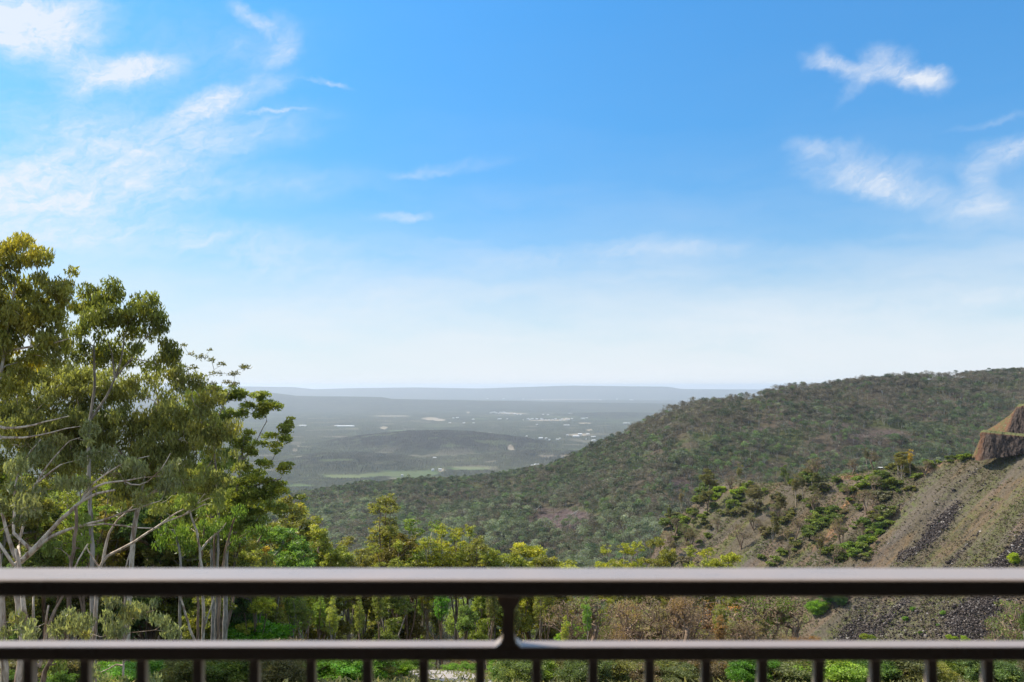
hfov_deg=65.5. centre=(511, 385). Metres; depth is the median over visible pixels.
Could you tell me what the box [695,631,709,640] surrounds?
bare tree
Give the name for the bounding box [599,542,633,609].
slender gum
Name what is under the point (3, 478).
slender gum
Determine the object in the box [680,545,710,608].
slender gum
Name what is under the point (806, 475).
shrub
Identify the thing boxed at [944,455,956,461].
shrub
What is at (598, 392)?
range
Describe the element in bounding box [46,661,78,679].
shrub
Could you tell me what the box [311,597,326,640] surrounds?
slender gum
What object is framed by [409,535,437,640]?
slender gum
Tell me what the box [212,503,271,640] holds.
gum tree
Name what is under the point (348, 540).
slender gum
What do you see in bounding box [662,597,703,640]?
bare tree
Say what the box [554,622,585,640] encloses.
bushy gum
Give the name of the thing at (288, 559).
bushy gum
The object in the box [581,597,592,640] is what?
slender gum
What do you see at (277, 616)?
bushy gum
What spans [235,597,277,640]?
bushy gum
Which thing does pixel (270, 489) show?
gum tree
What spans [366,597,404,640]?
bushy gum
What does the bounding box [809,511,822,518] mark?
shrub
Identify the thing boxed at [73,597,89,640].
bushy gum
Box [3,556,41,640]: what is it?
bushy gum
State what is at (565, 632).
slender gum
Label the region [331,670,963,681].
ground
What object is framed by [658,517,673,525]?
shrub
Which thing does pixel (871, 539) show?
shrub
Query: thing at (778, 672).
shrub
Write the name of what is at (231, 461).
gum tree
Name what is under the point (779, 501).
bushy gum
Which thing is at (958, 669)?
shrub
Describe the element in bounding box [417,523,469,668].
slender gum
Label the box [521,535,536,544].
hillside tree
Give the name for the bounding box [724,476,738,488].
bare tree
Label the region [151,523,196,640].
gum tree
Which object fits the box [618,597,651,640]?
bare tree
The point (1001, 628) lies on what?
bare tree
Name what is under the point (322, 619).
slender gum
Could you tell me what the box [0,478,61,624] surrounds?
bushy gum
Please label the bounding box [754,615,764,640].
slender gum
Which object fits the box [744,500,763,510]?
shrub
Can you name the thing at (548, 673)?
shrub
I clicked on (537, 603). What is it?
slender gum
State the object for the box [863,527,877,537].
shrub
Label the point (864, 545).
shrub
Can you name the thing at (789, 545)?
bare tree
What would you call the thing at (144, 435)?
gum tree
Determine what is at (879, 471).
shrub
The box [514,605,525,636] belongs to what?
slender gum
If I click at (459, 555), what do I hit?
slender gum
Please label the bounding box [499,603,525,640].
bushy gum
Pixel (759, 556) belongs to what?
shrub
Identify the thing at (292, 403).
blue range
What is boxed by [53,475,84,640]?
slender gum
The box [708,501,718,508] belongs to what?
shrub
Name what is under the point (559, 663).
shrub
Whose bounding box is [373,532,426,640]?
bushy gum
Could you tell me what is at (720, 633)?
slender gum
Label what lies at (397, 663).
shrub
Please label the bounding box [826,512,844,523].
shrub
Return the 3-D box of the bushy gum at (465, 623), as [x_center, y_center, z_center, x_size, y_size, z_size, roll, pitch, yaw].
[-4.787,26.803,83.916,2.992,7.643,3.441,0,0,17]
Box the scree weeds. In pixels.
[652,455,1023,640]
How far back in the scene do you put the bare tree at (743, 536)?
406.18 m
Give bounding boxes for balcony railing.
[0,568,1023,681]
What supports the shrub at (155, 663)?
on the ground
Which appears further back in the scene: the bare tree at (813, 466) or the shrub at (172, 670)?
the bare tree at (813, 466)
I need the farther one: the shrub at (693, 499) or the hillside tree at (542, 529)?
the hillside tree at (542, 529)
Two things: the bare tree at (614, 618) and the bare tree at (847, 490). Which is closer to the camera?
the bare tree at (614, 618)
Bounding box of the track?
[413,670,491,681]
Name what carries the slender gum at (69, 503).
on the ground
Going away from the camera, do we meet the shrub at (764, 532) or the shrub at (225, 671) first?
the shrub at (225, 671)
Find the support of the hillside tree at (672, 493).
on the mountain
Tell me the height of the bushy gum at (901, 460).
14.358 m
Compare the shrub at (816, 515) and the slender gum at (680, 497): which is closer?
the shrub at (816, 515)
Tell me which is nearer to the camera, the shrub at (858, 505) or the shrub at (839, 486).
the shrub at (858, 505)
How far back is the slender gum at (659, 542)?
103.75 m
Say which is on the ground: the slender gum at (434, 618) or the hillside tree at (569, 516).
the slender gum at (434, 618)
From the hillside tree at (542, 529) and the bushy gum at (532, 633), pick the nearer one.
the bushy gum at (532, 633)
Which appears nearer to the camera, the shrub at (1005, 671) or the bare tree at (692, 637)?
the shrub at (1005, 671)
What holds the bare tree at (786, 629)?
on the ground
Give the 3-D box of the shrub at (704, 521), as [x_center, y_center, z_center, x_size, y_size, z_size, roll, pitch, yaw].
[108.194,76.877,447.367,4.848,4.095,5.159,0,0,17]
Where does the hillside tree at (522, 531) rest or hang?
on the mountain
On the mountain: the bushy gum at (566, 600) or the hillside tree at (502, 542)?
the hillside tree at (502, 542)
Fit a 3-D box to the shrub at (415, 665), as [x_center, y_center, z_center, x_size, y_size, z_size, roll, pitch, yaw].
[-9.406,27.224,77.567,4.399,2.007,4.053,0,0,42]
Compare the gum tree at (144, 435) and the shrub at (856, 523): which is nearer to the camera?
the gum tree at (144, 435)
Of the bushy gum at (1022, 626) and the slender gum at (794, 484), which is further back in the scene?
the slender gum at (794, 484)
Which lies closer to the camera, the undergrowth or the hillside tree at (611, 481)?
the undergrowth
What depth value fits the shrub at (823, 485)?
408.10 m
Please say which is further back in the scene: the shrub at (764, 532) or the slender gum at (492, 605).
the shrub at (764, 532)
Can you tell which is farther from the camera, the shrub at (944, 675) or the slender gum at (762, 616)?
the slender gum at (762, 616)
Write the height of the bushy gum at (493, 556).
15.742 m
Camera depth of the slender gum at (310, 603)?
72.67 m
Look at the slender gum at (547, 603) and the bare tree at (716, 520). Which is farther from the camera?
the bare tree at (716, 520)
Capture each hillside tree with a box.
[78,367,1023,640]
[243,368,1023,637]
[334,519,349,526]
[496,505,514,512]
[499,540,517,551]
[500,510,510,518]
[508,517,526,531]
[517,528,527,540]
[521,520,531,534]
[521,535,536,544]
[530,527,548,536]
[538,522,555,531]
[566,514,576,527]
[575,523,591,529]
[601,512,614,521]
[603,478,614,484]
[617,502,636,511]
[620,514,629,526]
[655,477,666,488]
[659,504,670,516]
[667,491,674,499]
[669,455,678,463]
[678,450,687,459]
[716,408,726,415]
[799,419,811,426]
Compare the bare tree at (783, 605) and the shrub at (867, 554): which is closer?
the bare tree at (783, 605)
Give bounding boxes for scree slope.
[641,453,1023,640]
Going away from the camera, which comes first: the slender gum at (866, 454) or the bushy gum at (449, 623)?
the bushy gum at (449, 623)
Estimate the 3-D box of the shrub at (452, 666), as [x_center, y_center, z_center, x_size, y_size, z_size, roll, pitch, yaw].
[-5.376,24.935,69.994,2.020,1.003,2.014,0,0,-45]
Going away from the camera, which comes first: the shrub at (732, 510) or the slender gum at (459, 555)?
the slender gum at (459, 555)
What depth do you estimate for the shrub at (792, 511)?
405.47 m
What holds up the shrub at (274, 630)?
on the ground
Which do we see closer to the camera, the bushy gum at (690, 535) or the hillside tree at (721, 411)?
the bushy gum at (690, 535)
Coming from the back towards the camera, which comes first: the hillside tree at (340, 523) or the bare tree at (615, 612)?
the hillside tree at (340, 523)
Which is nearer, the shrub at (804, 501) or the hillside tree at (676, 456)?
the shrub at (804, 501)
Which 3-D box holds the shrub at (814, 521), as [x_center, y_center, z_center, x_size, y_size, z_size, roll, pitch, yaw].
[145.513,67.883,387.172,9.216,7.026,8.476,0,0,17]
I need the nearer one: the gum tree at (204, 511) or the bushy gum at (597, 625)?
the gum tree at (204, 511)
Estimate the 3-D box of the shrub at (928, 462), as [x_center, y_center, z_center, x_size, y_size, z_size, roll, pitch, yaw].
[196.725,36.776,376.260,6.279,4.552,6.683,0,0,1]
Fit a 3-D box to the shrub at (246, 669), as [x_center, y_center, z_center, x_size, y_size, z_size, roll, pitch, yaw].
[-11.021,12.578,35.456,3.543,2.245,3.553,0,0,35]
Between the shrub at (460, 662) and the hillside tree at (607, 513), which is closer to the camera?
the shrub at (460, 662)
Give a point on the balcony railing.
(508, 587)
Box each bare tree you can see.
[541,599,586,640]
[566,597,613,640]
[573,615,601,640]
[596,627,610,640]
[602,618,629,640]
[603,597,641,640]
[603,608,635,638]
[605,599,645,640]
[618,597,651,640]
[623,607,661,640]
[637,597,677,640]
[651,605,715,640]
[656,628,681,640]
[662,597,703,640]
[663,597,713,640]
[665,532,674,544]
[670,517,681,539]
[675,598,745,640]
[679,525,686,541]
[679,597,708,628]
[686,527,699,544]
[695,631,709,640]
[710,619,742,640]
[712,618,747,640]
[714,518,720,531]
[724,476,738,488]
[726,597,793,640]
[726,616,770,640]
[730,524,753,549]
[731,621,766,640]
[744,512,754,530]
[753,518,762,533]
[761,597,812,640]
[765,503,787,516]
[767,618,797,640]
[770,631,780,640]
[773,631,788,640]
[784,543,792,558]
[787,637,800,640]
[792,519,803,539]
[803,457,823,482]
[806,490,826,509]
[810,531,829,546]
[830,517,847,550]
[831,543,841,562]
[841,483,850,496]
[846,458,856,474]
[857,489,871,515]
[866,451,879,469]
[866,474,883,495]
[867,493,877,507]
[915,460,931,475]
[980,618,1010,640]
[992,598,1023,640]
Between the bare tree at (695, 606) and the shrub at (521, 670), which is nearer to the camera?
the shrub at (521, 670)
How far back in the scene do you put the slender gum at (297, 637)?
95.95 m
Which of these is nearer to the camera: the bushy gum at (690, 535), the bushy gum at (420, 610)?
the bushy gum at (420, 610)
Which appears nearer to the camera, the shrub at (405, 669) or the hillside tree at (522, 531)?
the shrub at (405, 669)
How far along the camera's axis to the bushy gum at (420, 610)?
112.17 m
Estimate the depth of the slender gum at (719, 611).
72.67 m
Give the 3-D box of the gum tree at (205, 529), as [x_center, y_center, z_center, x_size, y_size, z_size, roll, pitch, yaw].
[-16.659,12.943,41.976,2.415,11.888,1.474,0,0,-12]
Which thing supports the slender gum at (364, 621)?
on the ground
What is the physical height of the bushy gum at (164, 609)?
16.319 m
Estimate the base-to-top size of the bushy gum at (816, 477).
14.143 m
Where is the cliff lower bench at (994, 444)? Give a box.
[975,430,1023,460]
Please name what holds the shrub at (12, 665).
on the ground
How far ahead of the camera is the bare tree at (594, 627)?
76.75 m
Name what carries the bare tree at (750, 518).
on the scree slope
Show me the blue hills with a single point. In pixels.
(634, 401)
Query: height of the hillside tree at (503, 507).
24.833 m
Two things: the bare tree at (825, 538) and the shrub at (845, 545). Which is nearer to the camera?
the shrub at (845, 545)
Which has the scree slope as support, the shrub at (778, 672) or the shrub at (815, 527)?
the shrub at (815, 527)
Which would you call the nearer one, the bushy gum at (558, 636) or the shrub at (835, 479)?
the bushy gum at (558, 636)
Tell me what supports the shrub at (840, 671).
on the ground
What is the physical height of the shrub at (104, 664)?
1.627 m
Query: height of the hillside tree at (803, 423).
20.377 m
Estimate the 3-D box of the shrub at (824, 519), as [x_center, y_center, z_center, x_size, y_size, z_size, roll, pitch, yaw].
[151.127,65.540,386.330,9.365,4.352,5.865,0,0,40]
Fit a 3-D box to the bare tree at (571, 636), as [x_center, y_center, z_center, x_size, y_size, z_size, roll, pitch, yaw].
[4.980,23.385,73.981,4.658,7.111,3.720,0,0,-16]
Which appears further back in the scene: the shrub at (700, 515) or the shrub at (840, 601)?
the shrub at (700, 515)
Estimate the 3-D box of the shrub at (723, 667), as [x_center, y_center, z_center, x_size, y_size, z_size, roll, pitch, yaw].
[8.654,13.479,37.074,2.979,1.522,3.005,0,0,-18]
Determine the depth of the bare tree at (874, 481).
380.93 m
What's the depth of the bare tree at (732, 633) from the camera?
75.98 m
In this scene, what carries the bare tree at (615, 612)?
on the ground
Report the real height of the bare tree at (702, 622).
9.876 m
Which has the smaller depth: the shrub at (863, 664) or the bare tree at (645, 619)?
the shrub at (863, 664)
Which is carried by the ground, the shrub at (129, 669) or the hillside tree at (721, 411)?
the shrub at (129, 669)
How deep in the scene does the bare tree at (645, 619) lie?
85.11 m
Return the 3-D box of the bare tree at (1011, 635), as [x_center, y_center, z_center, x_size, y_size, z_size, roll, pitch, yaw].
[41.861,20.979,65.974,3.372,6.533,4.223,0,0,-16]
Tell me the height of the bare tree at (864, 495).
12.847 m
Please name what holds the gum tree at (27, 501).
on the ground
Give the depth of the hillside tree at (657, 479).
1003.12 m
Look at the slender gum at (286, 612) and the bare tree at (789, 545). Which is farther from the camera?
the bare tree at (789, 545)
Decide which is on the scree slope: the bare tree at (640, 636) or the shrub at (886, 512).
the shrub at (886, 512)
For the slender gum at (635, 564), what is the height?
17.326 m
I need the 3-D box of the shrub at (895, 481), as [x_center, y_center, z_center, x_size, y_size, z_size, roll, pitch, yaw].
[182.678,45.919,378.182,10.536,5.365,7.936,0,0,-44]
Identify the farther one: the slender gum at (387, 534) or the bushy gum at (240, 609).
the slender gum at (387, 534)
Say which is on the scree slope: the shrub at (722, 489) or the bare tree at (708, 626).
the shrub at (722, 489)
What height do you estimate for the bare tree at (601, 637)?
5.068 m
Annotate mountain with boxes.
[48,375,1023,669]
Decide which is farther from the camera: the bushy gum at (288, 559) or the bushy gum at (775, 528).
the bushy gum at (775, 528)
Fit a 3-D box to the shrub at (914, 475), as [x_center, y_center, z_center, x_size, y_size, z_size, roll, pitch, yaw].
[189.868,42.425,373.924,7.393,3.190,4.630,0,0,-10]
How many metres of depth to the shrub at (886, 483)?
379.27 m
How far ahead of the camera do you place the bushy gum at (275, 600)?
73.24 m
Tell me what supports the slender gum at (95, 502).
on the ground
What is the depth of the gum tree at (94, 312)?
33.95 m
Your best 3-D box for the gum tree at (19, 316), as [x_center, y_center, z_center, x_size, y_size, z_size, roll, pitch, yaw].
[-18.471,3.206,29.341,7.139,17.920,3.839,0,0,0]
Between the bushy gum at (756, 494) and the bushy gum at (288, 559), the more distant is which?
the bushy gum at (756, 494)
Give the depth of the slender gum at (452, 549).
102.39 m
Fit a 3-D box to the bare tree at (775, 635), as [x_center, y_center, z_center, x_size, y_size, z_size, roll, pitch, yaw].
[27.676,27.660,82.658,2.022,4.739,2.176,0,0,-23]
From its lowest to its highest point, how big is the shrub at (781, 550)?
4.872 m
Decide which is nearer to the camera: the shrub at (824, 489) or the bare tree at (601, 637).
the bare tree at (601, 637)
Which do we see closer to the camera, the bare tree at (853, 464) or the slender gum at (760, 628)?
the slender gum at (760, 628)
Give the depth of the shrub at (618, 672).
34.23 m
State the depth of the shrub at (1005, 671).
33.53 m
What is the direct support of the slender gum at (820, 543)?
on the scree slope
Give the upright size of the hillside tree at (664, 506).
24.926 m
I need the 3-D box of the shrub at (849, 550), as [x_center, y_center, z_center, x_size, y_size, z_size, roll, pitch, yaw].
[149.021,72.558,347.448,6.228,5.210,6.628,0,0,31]
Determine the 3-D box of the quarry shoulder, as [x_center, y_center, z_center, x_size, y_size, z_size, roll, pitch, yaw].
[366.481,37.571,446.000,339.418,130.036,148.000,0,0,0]
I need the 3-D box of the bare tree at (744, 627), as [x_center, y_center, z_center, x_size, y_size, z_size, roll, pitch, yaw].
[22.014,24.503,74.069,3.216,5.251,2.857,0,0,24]
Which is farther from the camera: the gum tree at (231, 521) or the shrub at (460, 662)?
the shrub at (460, 662)
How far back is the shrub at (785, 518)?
401.51 m
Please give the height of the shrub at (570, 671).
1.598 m
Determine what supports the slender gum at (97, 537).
on the ground
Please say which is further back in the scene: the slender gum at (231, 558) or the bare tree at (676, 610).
the bare tree at (676, 610)
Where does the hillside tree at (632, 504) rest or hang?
on the mountain
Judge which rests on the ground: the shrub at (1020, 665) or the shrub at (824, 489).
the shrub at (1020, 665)
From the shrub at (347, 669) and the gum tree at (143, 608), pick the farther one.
the shrub at (347, 669)
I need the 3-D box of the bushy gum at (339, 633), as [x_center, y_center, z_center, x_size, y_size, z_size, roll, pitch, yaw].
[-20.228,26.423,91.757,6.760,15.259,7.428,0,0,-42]
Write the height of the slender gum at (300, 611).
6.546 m
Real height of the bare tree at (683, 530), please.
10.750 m
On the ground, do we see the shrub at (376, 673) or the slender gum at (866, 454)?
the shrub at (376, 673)
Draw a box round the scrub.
[659,458,1019,638]
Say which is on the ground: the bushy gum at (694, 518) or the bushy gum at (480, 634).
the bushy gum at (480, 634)
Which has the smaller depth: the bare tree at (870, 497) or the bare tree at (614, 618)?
the bare tree at (614, 618)
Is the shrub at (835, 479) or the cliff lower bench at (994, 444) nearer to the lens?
the cliff lower bench at (994, 444)
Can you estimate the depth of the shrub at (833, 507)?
386.45 m
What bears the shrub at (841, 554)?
on the scree slope
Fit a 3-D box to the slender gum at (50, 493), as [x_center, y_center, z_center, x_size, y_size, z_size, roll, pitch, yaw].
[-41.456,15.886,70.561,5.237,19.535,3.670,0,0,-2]
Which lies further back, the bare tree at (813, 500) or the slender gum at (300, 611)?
the bare tree at (813, 500)
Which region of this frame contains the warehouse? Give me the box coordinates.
[337,425,353,426]
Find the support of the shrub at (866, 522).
on the scree slope
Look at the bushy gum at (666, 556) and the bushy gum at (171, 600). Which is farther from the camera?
the bushy gum at (666, 556)
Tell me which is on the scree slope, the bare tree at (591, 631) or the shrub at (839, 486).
the shrub at (839, 486)
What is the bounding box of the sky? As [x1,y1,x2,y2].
[0,0,1023,388]
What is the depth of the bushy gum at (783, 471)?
437.05 m
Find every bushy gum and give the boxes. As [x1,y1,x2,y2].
[0,464,58,620]
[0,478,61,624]
[0,490,78,640]
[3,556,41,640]
[10,519,87,640]
[65,470,150,640]
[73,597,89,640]
[83,485,188,640]
[95,442,176,640]
[123,559,189,640]
[129,462,250,625]
[135,500,202,639]
[152,488,238,630]
[177,514,262,640]
[182,560,209,640]
[195,539,261,626]
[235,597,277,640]
[248,494,332,627]
[250,540,285,606]
[256,553,300,638]
[257,524,318,567]
[258,546,286,614]
[300,523,356,640]
[303,549,352,640]
[333,609,368,640]
[349,553,384,640]
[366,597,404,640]
[372,597,414,640]
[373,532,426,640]
[406,597,434,640]
[417,599,435,640]
[443,598,470,640]
[455,604,478,640]
[465,597,502,667]
[467,548,519,640]
[489,551,534,640]
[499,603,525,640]
[510,542,582,640]
[522,599,538,640]
[524,554,561,640]
[535,597,567,639]
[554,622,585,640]
[573,614,603,640]
[579,561,622,635]
[643,548,677,634]
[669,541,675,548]
[685,528,694,546]
[689,507,698,527]
[697,468,718,511]
[704,552,753,633]
[742,484,764,515]
[765,511,780,542]
[771,491,787,511]
[779,465,789,483]
[808,473,822,491]
[893,452,910,479]
[1016,608,1023,640]
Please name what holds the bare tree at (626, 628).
on the ground
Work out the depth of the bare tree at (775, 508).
408.15 m
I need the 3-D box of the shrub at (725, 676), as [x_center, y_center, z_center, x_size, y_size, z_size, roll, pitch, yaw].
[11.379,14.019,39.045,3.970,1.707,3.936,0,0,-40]
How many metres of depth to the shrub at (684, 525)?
453.00 m
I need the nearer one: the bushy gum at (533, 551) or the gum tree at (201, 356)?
the gum tree at (201, 356)
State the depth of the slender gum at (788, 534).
383.46 m
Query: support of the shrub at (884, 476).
on the scree slope
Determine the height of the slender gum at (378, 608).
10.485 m
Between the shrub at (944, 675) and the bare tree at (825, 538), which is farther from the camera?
the bare tree at (825, 538)
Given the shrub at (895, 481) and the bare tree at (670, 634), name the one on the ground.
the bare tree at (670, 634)
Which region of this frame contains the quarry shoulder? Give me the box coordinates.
[972,411,1013,457]
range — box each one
[0,391,686,411]
[32,386,763,398]
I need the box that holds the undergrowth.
[76,667,1014,681]
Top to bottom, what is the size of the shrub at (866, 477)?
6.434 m
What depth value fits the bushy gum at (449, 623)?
142.82 m
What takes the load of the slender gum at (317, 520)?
on the ground
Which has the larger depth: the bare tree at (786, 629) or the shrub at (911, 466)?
the shrub at (911, 466)
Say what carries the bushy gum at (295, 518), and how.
on the ground
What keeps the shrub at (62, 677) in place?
on the ground
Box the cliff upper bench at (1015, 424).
[1004,404,1023,433]
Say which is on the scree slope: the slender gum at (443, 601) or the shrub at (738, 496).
the shrub at (738, 496)
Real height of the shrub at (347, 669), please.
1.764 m
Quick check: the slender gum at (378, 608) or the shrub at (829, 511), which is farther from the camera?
the shrub at (829, 511)
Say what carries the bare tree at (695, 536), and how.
on the scree slope
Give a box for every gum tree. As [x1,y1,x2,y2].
[0,230,80,681]
[0,349,244,661]
[0,419,181,681]
[0,544,139,674]
[40,506,93,681]
[63,274,183,640]
[81,482,225,681]
[93,543,184,681]
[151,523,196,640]
[160,493,226,640]
[169,518,220,640]
[170,385,275,640]
[180,343,251,640]
[191,384,307,640]
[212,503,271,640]
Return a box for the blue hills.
[496,400,709,402]
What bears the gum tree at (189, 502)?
on the ground
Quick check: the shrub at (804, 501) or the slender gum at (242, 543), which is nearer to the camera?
the slender gum at (242, 543)
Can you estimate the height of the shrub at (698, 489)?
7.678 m
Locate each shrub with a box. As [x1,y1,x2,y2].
[0,661,47,681]
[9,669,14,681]
[37,661,58,681]
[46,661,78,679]
[46,670,77,681]
[68,661,121,681]
[75,661,115,680]
[98,661,149,681]
[149,661,166,679]
[153,661,209,681]
[161,661,217,681]
[185,615,297,640]
[205,661,264,681]
[229,640,305,681]
[261,661,305,681]
[265,637,309,640]
[305,661,337,680]
[330,661,390,681]
[330,661,396,681]
[373,661,398,680]
[390,661,404,674]
[393,661,412,675]
[405,661,436,669]
[440,663,458,670]
[442,661,474,667]
[455,661,474,670]
[486,665,511,681]
[493,661,548,681]
[496,661,559,681]
[553,661,617,681]
[555,661,564,679]
[601,661,641,681]
[621,662,665,681]
[631,661,687,676]
[655,661,714,681]
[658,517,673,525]
[664,512,683,516]
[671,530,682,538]
[675,523,690,530]
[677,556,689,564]
[678,515,690,523]
[679,661,722,681]
[679,661,729,681]
[690,495,698,502]
[694,486,708,496]
[696,511,708,518]
[701,519,707,524]
[703,532,712,537]
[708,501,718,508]
[709,486,725,492]
[710,491,721,501]
[717,661,782,681]
[724,661,779,681]
[725,499,741,508]
[729,487,747,493]
[729,506,742,516]
[732,494,745,500]
[736,507,747,514]
[741,480,752,486]
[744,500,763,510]
[756,526,769,535]
[757,554,767,559]
[765,555,780,565]
[768,661,846,681]
[769,493,778,501]
[776,547,788,555]
[778,514,792,521]
[780,661,867,681]
[787,508,796,514]
[788,537,800,546]
[797,468,812,478]
[797,471,812,481]
[800,498,816,507]
[801,518,820,530]
[801,529,816,537]
[803,599,831,614]
[807,521,828,530]
[809,507,825,513]
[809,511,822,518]
[810,483,829,492]
[817,516,831,523]
[818,484,829,492]
[818,545,837,553]
[818,597,833,601]
[822,505,842,513]
[825,507,834,513]
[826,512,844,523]
[831,476,840,482]
[832,597,847,605]
[834,552,847,560]
[836,483,846,489]
[838,510,848,514]
[838,541,863,556]
[838,553,848,558]
[843,484,862,491]
[846,546,859,553]
[849,521,860,528]
[850,661,889,681]
[851,475,868,486]
[853,503,862,509]
[854,541,872,550]
[856,517,873,527]
[856,534,873,543]
[857,553,870,559]
[858,637,940,681]
[859,633,867,639]
[861,550,873,556]
[862,536,877,542]
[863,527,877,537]
[864,473,882,484]
[866,510,882,519]
[866,661,902,681]
[871,522,888,528]
[872,470,890,475]
[872,489,891,501]
[873,504,896,516]
[874,528,886,534]
[876,516,895,524]
[877,472,889,479]
[877,479,893,486]
[881,484,898,492]
[883,462,900,470]
[887,477,903,485]
[902,463,916,474]
[902,485,916,490]
[909,473,923,477]
[922,459,934,465]
[938,661,960,681]
[938,661,1006,677]
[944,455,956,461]
[949,636,958,640]
[952,661,1023,681]
[955,454,966,459]
[960,635,970,640]
[964,453,972,457]
[1004,661,1018,665]
[1006,552,1020,563]
[1015,661,1023,679]
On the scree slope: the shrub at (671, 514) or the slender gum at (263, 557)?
the shrub at (671, 514)
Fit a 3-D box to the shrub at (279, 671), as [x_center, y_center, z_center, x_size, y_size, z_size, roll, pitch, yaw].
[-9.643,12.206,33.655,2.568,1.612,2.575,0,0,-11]
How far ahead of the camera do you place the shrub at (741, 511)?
433.71 m
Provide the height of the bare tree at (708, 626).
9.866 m
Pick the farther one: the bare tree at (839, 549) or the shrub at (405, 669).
the bare tree at (839, 549)
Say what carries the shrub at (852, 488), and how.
on the scree slope
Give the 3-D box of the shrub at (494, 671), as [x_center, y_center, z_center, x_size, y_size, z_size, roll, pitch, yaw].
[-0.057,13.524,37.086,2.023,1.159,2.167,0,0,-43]
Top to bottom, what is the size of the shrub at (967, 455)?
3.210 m
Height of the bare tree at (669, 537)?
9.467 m
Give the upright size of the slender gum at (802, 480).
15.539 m
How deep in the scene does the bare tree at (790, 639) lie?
69.54 m
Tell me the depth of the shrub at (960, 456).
365.74 m
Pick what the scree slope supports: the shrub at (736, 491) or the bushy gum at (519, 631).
the shrub at (736, 491)
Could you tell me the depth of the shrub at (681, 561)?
423.86 m
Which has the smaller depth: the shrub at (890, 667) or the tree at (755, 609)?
the shrub at (890, 667)
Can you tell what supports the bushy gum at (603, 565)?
on the ground
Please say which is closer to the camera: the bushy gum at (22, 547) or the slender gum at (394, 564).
the bushy gum at (22, 547)
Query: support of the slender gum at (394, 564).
on the ground
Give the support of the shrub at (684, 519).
on the scree slope
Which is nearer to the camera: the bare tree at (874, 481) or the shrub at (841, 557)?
the shrub at (841, 557)
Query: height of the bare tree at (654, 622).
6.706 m
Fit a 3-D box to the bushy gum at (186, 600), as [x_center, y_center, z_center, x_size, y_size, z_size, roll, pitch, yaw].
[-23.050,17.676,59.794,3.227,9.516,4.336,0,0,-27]
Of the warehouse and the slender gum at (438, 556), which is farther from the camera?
the warehouse
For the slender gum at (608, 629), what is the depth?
80.71 m
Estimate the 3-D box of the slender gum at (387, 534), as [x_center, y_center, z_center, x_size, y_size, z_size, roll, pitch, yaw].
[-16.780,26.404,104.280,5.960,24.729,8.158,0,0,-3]
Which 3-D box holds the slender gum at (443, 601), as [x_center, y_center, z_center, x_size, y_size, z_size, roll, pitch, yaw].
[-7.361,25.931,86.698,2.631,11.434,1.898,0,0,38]
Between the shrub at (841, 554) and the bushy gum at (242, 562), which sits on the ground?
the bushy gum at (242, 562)
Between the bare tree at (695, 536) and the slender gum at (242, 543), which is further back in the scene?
the bare tree at (695, 536)
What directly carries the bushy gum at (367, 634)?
on the ground
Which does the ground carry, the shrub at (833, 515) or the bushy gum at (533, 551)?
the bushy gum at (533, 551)
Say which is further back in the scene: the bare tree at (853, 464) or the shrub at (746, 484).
the shrub at (746, 484)
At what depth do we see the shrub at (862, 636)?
305.27 m
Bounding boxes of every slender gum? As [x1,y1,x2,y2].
[0,472,13,553]
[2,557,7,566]
[38,468,65,506]
[44,476,70,640]
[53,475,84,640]
[56,489,86,640]
[57,458,115,640]
[62,474,115,640]
[73,602,81,640]
[86,597,101,638]
[93,472,133,640]
[199,507,251,627]
[240,539,254,560]
[246,541,274,622]
[272,525,302,640]
[280,597,296,634]
[281,597,301,639]
[289,597,315,639]
[301,507,322,640]
[301,597,315,640]
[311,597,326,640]
[320,597,338,638]
[325,598,342,640]
[335,536,371,640]
[352,597,364,640]
[354,599,368,628]
[364,493,400,622]
[367,539,412,635]
[367,607,373,625]
[371,597,384,640]
[402,518,441,640]
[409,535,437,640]
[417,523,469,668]
[425,601,440,669]
[428,527,467,640]
[429,597,438,638]
[434,597,450,667]
[446,524,479,639]
[463,535,497,618]
[484,597,498,640]
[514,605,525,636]
[532,597,546,640]
[538,597,555,640]
[560,615,569,640]
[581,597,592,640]
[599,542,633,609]
[604,617,615,639]
[627,541,646,607]
[639,536,669,640]
[678,489,684,503]
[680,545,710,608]
[697,547,727,633]
[711,597,733,640]
[713,614,729,640]
[735,463,743,482]
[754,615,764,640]
[759,597,771,639]
[786,527,791,541]
[790,474,802,503]
[798,473,806,498]
[815,534,824,563]
[863,448,869,465]
[907,449,914,467]
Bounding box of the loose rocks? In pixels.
[676,459,1023,640]
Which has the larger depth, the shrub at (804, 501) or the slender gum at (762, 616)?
the shrub at (804, 501)
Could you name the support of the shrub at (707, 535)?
on the scree slope
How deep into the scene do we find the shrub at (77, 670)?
39.73 m

